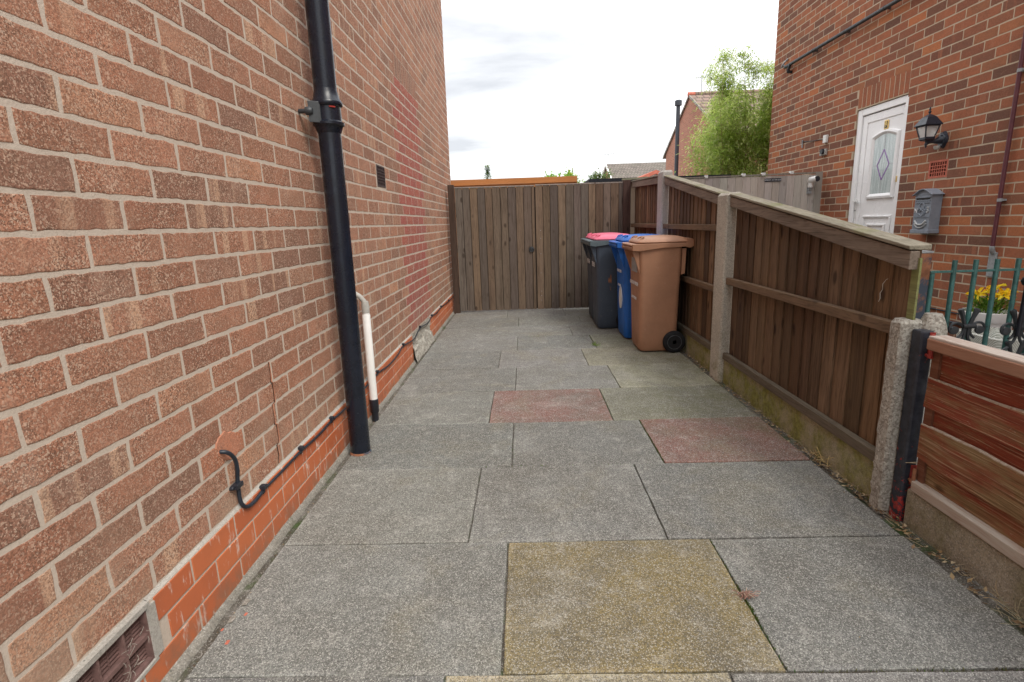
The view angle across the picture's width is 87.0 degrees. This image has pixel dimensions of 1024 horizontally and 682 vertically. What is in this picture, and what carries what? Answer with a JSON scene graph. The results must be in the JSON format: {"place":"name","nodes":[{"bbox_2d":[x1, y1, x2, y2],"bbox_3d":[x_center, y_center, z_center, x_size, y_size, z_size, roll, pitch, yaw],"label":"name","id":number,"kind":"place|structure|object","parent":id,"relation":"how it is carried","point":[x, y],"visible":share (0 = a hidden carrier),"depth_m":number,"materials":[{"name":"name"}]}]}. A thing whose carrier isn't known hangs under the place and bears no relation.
{"place":"outdoors","nodes":[
{"label":"outdoors","id":0,"kind":"place"},
{"bbox_2d":[177,305,1023,681],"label":"path","id":1,"kind":"structure","parent":0,"point":[451,533],"depth_m":1.92,"materials":[{"name":"grey concrete"}]},
{"bbox_2d":[227,616,235,623],"bbox_3d":[-0.853,0.848,1.642,0.017,0.005,0.029,-2,12,2],"label":"brick chip","id":2,"kind":"object","parent":1,"relation":"on","point":[232,619],"visible":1,"depth_m":1.64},
{"bbox_2d":[241,598,250,605],"bbox_3d":[-0.846,0.831,1.718,0.018,0.005,0.031,-2,12,2],"label":"brick chip","id":3,"kind":"object","parent":1,"relation":"on","point":[246,601],"visible":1,"depth_m":1.72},
{"bbox_2d":[447,185,460,313],"bbox_3d":[-0.758,-1.180,7.094,0.078,1.678,0.094,-2,12,2],"label":"gate post","id":4,"kind":"object","parent":1,"relation":"on","point":[454,250],"visible":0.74,"depth_m":7.05,"materials":[{"name":"brown wood"}]},
{"bbox_2d":[454,185,536,310],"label":"wooden gate","id":5,"kind":"structure","parent":4,"relation":"attached to","point":[495,228],"depth_m":7.06,"materials":[{"name":"brown wood"}]},
{"bbox_2d":[580,232,614,319],"bbox_3d":[1.123,-0.773,6.417,0.569,1.013,0.490,-2,12,2],"label":"wheelie bin","id":6,"kind":"object","parent":1,"relation":"on","point":[590,286],"visible":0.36,"depth_m":6.39,"materials":[{"name":"plastic"}]},
{"bbox_2d":[178,317,1023,681],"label":"leaf litter","id":7,"kind":"object","parent":1,"relation":"on","point":[864,495],"visible":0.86,"depth_m":2.02,"materials":[{"name":"brown plant"}]},
{"bbox_2d":[584,233,627,327],"bbox_3d":[1.105,-0.665,5.926,0.569,1.013,0.490,-2,12,2],"label":"wheelie bin","id":8,"kind":"object","parent":1,"relation":"on","point":[604,285],"visible":0.53,"depth_m":5.74,"materials":[{"name":"plastic"},{"name":"rubber"}]},
{"bbox_2d":[622,180,630,233],"bbox_3d":[1.483,-1.233,7.038,0.097,1.663,0.097,-2,12,2],"label":"gate post","id":9,"kind":"object","parent":1,"relation":"on","point":[626,196],"visible":0.45,"depth_m":6.89,"materials":[{"name":"brown wood"}]},
{"bbox_2d":[534,182,622,308],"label":"wooden gate","id":10,"kind":"structure","parent":9,"relation":"attached to","point":[568,216],"depth_m":6.99,"materials":[{"name":"brown wood"}]},
{"bbox_2d":[609,234,658,337],"bbox_3d":[1.281,-0.553,5.386,0.569,1.013,0.490,-2,12,2],"label":"wheelie bin","id":11,"kind":"object","parent":1,"relation":"on","point":[624,295],"visible":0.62,"depth_m":5.26,"materials":[{"name":"plastic"}]},
{"bbox_2d":[622,235,693,352],"bbox_3d":[1.305,-0.437,4.851,0.569,1.013,0.490,-2,12,2],"label":"wheelie bin","id":12,"kind":"object","parent":1,"relation":"on","point":[656,263],"visible":0.98,"depth_m":4.65,"materials":[{"name":"plastic"}]},
{"bbox_2d":[656,170,672,234],"bbox_3d":[1.538,-0.870,5.501,0.103,1.662,0.190,-2,12,2],"label":"concrete post","id":13,"kind":"object","parent":1,"relation":"on","point":[662,202],"visible":0.37,"depth_m":5.32,"materials":[{"name":"grey concrete"}]},
{"bbox_2d":[676,328,710,371],"bbox_3d":[1.546,0.016,4.804,0.042,0.209,1.560,-2,12,2],"label":"gravel board","id":14,"kind":"object","parent":1,"relation":"on","point":[696,350],"visible":0.27,"depth_m":4.42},
{"bbox_2d":[663,175,728,350],"bbox_3d":[1.522,-0.763,4.626,0.080,1.396,1.578,-2,12,2],"label":"fence panel","id":15,"kind":"object","parent":14,"relation":"on","point":[692,209],"visible":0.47,"depth_m":4.45,"materials":[{"name":"brown wood"}]},
{"bbox_2d":[709,192,740,381],"bbox_3d":[1.507,-0.349,3.824,0.103,1.362,0.190,-2,12,2],"label":"concrete post","id":16,"kind":"object","parent":1,"relation":"on","point":[724,267],"visible":0.73,"depth_m":3.76,"materials":[{"name":"grey concrete"}]},
{"bbox_2d":[731,588,760,599],"bbox_3d":[0.725,0.784,1.671,0.098,0.015,0.050,-3,12,-6],"label":"dry tuft","id":17,"kind":"object","parent":1,"relation":"on","point":[746,593],"visible":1,"depth_m":1.67,"materials":[{"name":"brown plant"}]},
{"bbox_2d":[486,337,1023,672],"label":"moss","id":18,"kind":"object","parent":1,"relation":"on","point":[736,584],"visible":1,"depth_m":1.63,"materials":[{"name":"green plant"}]},
{"bbox_2d":[723,360,873,498],"bbox_3d":[1.508,0.408,3.017,0.042,0.209,1.720,-2,12,2],"label":"gravel board","id":19,"kind":"object","parent":1,"relation":"on","point":[853,466],"visible":0.56,"depth_m":2.72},
{"bbox_2d":[722,193,931,460],"bbox_3d":[1.488,-0.241,2.849,0.080,1.136,1.779,-2,12,2],"label":"fence panel","id":20,"kind":"object","parent":19,"relation":"on","point":[820,302],"visible":0.91,"depth_m":2.60,"materials":[{"name":"brown wood"}]},
{"bbox_2d":[868,312,947,513],"bbox_3d":[1.513,0.307,2.064,0.183,0.838,0.103,3,13,22],"label":"concrete post","id":21,"kind":"object","parent":1,"relation":"on","point":[895,374],"visible":0.56,"depth_m":2.04,"materials":[{"name":"grey concrete"}]},
{"bbox_2d":[889,329,935,520],"bbox_3d":[1.486,0.343,1.996,0.047,0.773,0.096,-2,12,2],"label":"steel post","id":22,"kind":"object","parent":1,"relation":"on","point":[920,358],"visible":0.88,"depth_m":1.99,"materials":[{"name":"metal"}]},
{"bbox_2d":[903,488,1023,618],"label":"gravel board","id":23,"kind":"object","parent":1,"relation":"on","point":[985,563],"visible":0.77,"depth_m":1.75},
{"bbox_2d":[910,335,1023,567],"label":"waney fence panel","id":24,"kind":"object","parent":23,"relation":"on","point":[970,466],"visible":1,"depth_m":1.72,"materials":[{"name":"red wood"}]},
{"bbox_3d":[1.580,-0.344,6.445,0.042,0.209,1.440,-2,12,2],"label":"gravel board","id":25,"kind":"object","parent":1,"relation":"on","visible":0},
{"bbox_2d":[631,175,657,233],"bbox_3d":[1.556,-1.160,6.277,0.080,1.465,1.463,-2,12,2],"label":"fence panel","id":26,"kind":"object","parent":25,"relation":"on","point":[646,190],"visible":0.33,"depth_m":6.20,"materials":[{"name":"brown wood"}]},
{"bbox_2d":[441,0,778,182],"label":"sky","id":27,"kind":"structure","parent":0,"point":[534,87],"materials":[{"name":"white"}]},
{"bbox_2d":[602,162,665,177],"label":"tiled house","id":28,"kind":"structure","parent":0,"point":[628,170],"depth_m":56.11,"materials":[{"name":"grey tile"}]},
{"bbox_2d":[663,89,769,175],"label":"gable house","id":29,"kind":"structure","parent":0,"point":[688,115],"depth_m":24.04,"materials":[{"name":"red brick"}]},
{"bbox_2d":[674,99,681,175],"bbox_3d":[7.247,-7.381,23.829,0.300,6.090,0.300,-2,12,2],"label":"flue pipe","id":30,"kind":"object","parent":29,"relation":"attached to","point":[678,103],"visible":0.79,"depth_m":23.43,"materials":[{"name":"black metal"}]},
{"bbox_2d":[767,0,1023,337],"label":"neighbour house","id":31,"kind":"structure","parent":0,"point":[866,95],"depth_m":5.26,"materials":[{"name":"brick"}]},
{"bbox_2d":[801,135,828,147],"bbox_3d":[3.914,-2.591,7.001,0.034,0.120,0.634,-2,12,2],"label":"cable box","id":32,"kind":"object","parent":31,"relation":"attached to","point":[825,139],"visible":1,"depth_m":6.72,"materials":[{"name":"white plastic"}]},
{"bbox_2d":[819,149,826,155],"bbox_3d":[3.904,-2.375,6.788,0.054,0.077,0.135,-2,12,2],"label":"doorbell sensor","id":33,"kind":"object","parent":31,"relation":"attached to","point":[823,152],"visible":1,"depth_m":6.74,"materials":[{"name":"grey plastic"}]},
{"bbox_2d":[784,0,901,73],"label":"overflow pipe","id":34,"kind":"object","parent":31,"relation":"attached to","point":[855,25],"visible":1,"depth_m":6.20,"materials":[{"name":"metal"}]},
{"bbox_2d":[848,95,908,233],"bbox_3d":[3.967,-1.464,5.922,0.098,2.148,0.840,-2,12,2],"label":"door","id":35,"kind":"structure","parent":31,"relation":"in","point":[880,136],"depth_m":5.81,"materials":[{"name":"white plastic"}]},
{"bbox_2d":[910,188,944,233],"bbox_3d":[3.856,-1.210,5.027,0.119,0.405,0.254,-2,12,2],"label":"letterbox","id":36,"kind":"object","parent":31,"relation":"attached to","point":[927,211],"visible":1,"depth_m":4.96,"materials":[{"name":"grey metal"}]},
{"bbox_2d":[914,107,948,149],"bbox_3d":[3.781,-1.911,4.849,0.240,0.370,0.154,-2,12,2],"label":"wall lantern","id":37,"kind":"object","parent":31,"relation":"attached to","point":[928,126],"depth_m":4.83,"materials":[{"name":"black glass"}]},
{"bbox_2d":[930,308,959,325],"bbox_3d":[3.921,-0.158,4.594,0.024,0.105,2.000,-2,12,2],"label":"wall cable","id":38,"kind":"object","parent":31,"relation":"attached to","point":[944,311],"depth_m":4.82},
{"bbox_2d":[986,31,1023,276],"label":"wall pipe","id":39,"kind":"object","parent":31,"relation":"attached to","point":[993,255],"depth_m":4.21,"materials":[{"name":"red paint"}]},
{"bbox_2d":[956,328,1022,352],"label":"woven basket","id":40,"kind":"object","parent":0,"point":[995,338],"visible":0.25,"depth_m":3.50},
{"label":"ground","id":41,"kind":"structure","parent":0,"visible":0},
{"bbox_2d":[0,0,453,681],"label":"brick house","id":42,"kind":"structure","parent":41,"relation":"on","point":[168,322],"depth_m":1.53,"materials":[{"name":"brown brick"}]},
{"bbox_2d":[298,0,371,455],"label":"drainpipe","id":43,"kind":"object","parent":42,"relation":"attached to","point":[322,109],"visible":1,"depth_m":2.54,"materials":[{"name":"black paint"}]},
{"bbox_2d":[219,297,452,508],"bbox_3d":[-0.862,-0.141,4.584,0.045,0.274,5.822,-2,12,2],"label":"cable","id":44,"kind":"object","parent":42,"relation":"attached to","point":[237,484],"visible":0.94,"depth_m":1.96,"materials":[{"name":"plastic"}]},
{"bbox_2d":[356,292,378,421],"bbox_3d":[-0.869,0.099,3.229,0.091,0.801,0.054,-2,12,2],"label":"waste pipe","id":45,"kind":"object","parent":42,"relation":"attached to","point":[371,374],"visible":0.94,"depth_m":3.21,"materials":[{"name":"white plastic"}]},
{"bbox_2d":[483,165,491,178],"bbox_3d":[-1.629,-9.925,38.830,1.496,5.283,1.391,10,17,42],"label":"conifer","id":46,"kind":"object","parent":41,"relation":"on","point":[487,169],"visible":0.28,"depth_m":38.27,"materials":[{"name":"green plant"}]},
{"bbox_2d":[451,176,576,286],"bbox_3d":[-0.430,-1.818,9.353,3.115,1.895,0.070,-2,12,2],"label":"orange fence","id":47,"kind":"object","parent":41,"relation":"on","point":[514,181],"visible":0.06,"depth_m":9.12,"materials":[{"name":"brown wood"}]},
{"bbox_2d":[544,166,585,182],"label":"garden tree","id":48,"kind":"object","parent":41,"relation":"on","point":[569,173],"visible":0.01,"depth_m":42.95,"materials":[{"name":"green plant"}]},
{"bbox_2d":[587,167,614,178],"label":"garden tree","id":49,"kind":"object","parent":41,"relation":"on","point":[594,175],"visible":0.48,"depth_m":52.19,"materials":[{"name":"green plant"}]},
{"bbox_2d":[639,170,659,176],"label":"outbuilding","id":50,"kind":"structure","parent":41,"relation":"on","point":[653,173],"depth_m":18.99,"materials":[{"name":"red tile"}]},
{"bbox_2d":[584,174,730,233],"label":"fence","id":51,"kind":"structure","parent":41,"relation":"on","point":[632,215],"depth_m":8.61,"materials":[{"name":"brown wood"}]},
{"bbox_2d":[675,42,774,176],"bbox_3d":[4.408,-3.127,9.712,3.106,4.049,2.622,-2,12,2],"label":"bamboo","id":52,"kind":"object","parent":41,"relation":"on","point":[733,156],"visible":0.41,"depth_m":9.07,"materials":[{"name":"green plant"}]},
{"label":"pavement","id":53,"kind":"structure","parent":0,"visible":0},
{"bbox_2d":[681,171,822,213],"bbox_3d":[2.795,-1.300,7.038,2.315,1.665,0.047,-2,12,2],"label":"grey fence","id":54,"kind":"object","parent":53,"relation":"on","point":[789,189],"visible":0.26,"depth_m":6.88,"materials":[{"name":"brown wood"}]},
{"bbox_2d":[622,177,645,179],"bbox_3d":[1.577,-2.082,6.914,0.330,0.033,0.060,-2,12,2],"label":"timber batten","id":55,"kind":"object","parent":54,"relation":"on","point":[636,178],"visible":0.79,"depth_m":6.89,"materials":[{"name":"brown wood"}]},
{"bbox_2d":[764,178,781,181],"bbox_3d":[3.312,-2.044,6.849,0.216,0.042,0.011,-2,12,2],"label":"warning sign","id":56,"kind":"object","parent":54,"relation":"attached to","point":[772,179],"visible":1,"depth_m":6.84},
{"bbox_2d":[806,176,819,193],"bbox_3d":[3.779,-1.967,6.790,0.088,0.211,0.152,-5,13,-15],"label":"security camera","id":57,"kind":"object","parent":54,"relation":"attached to","point":[811,181],"visible":1,"depth_m":6.79,"materials":[{"name":"white plastic"}]},
{"bbox_2d":[915,250,933,318],"bbox_3d":[1.728,0.117,2.375,0.072,1.016,0.064,-2,12,2],"label":"rusty post","id":58,"kind":"object","parent":53,"relation":"on","point":[926,256],"visible":0.23,"depth_m":2.27,"materials":[{"name":"metal"}]},
{"bbox_2d":[925,258,1023,355],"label":"metal railing","id":59,"kind":"object","parent":58,"relation":"attached to","point":[967,323],"visible":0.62,"depth_m":2.27,"materials":[{"name":"green metal"}]},
{"bbox_2d":[959,283,1019,329],"bbox_3d":[3.531,-0.119,4.024,0.375,0.640,0.366,-2,12,2],"label":"flower pot","id":60,"kind":"object","parent":53,"relation":"on","point":[999,316],"visible":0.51,"depth_m":3.92,"materials":[{"name":"yellow plant"}]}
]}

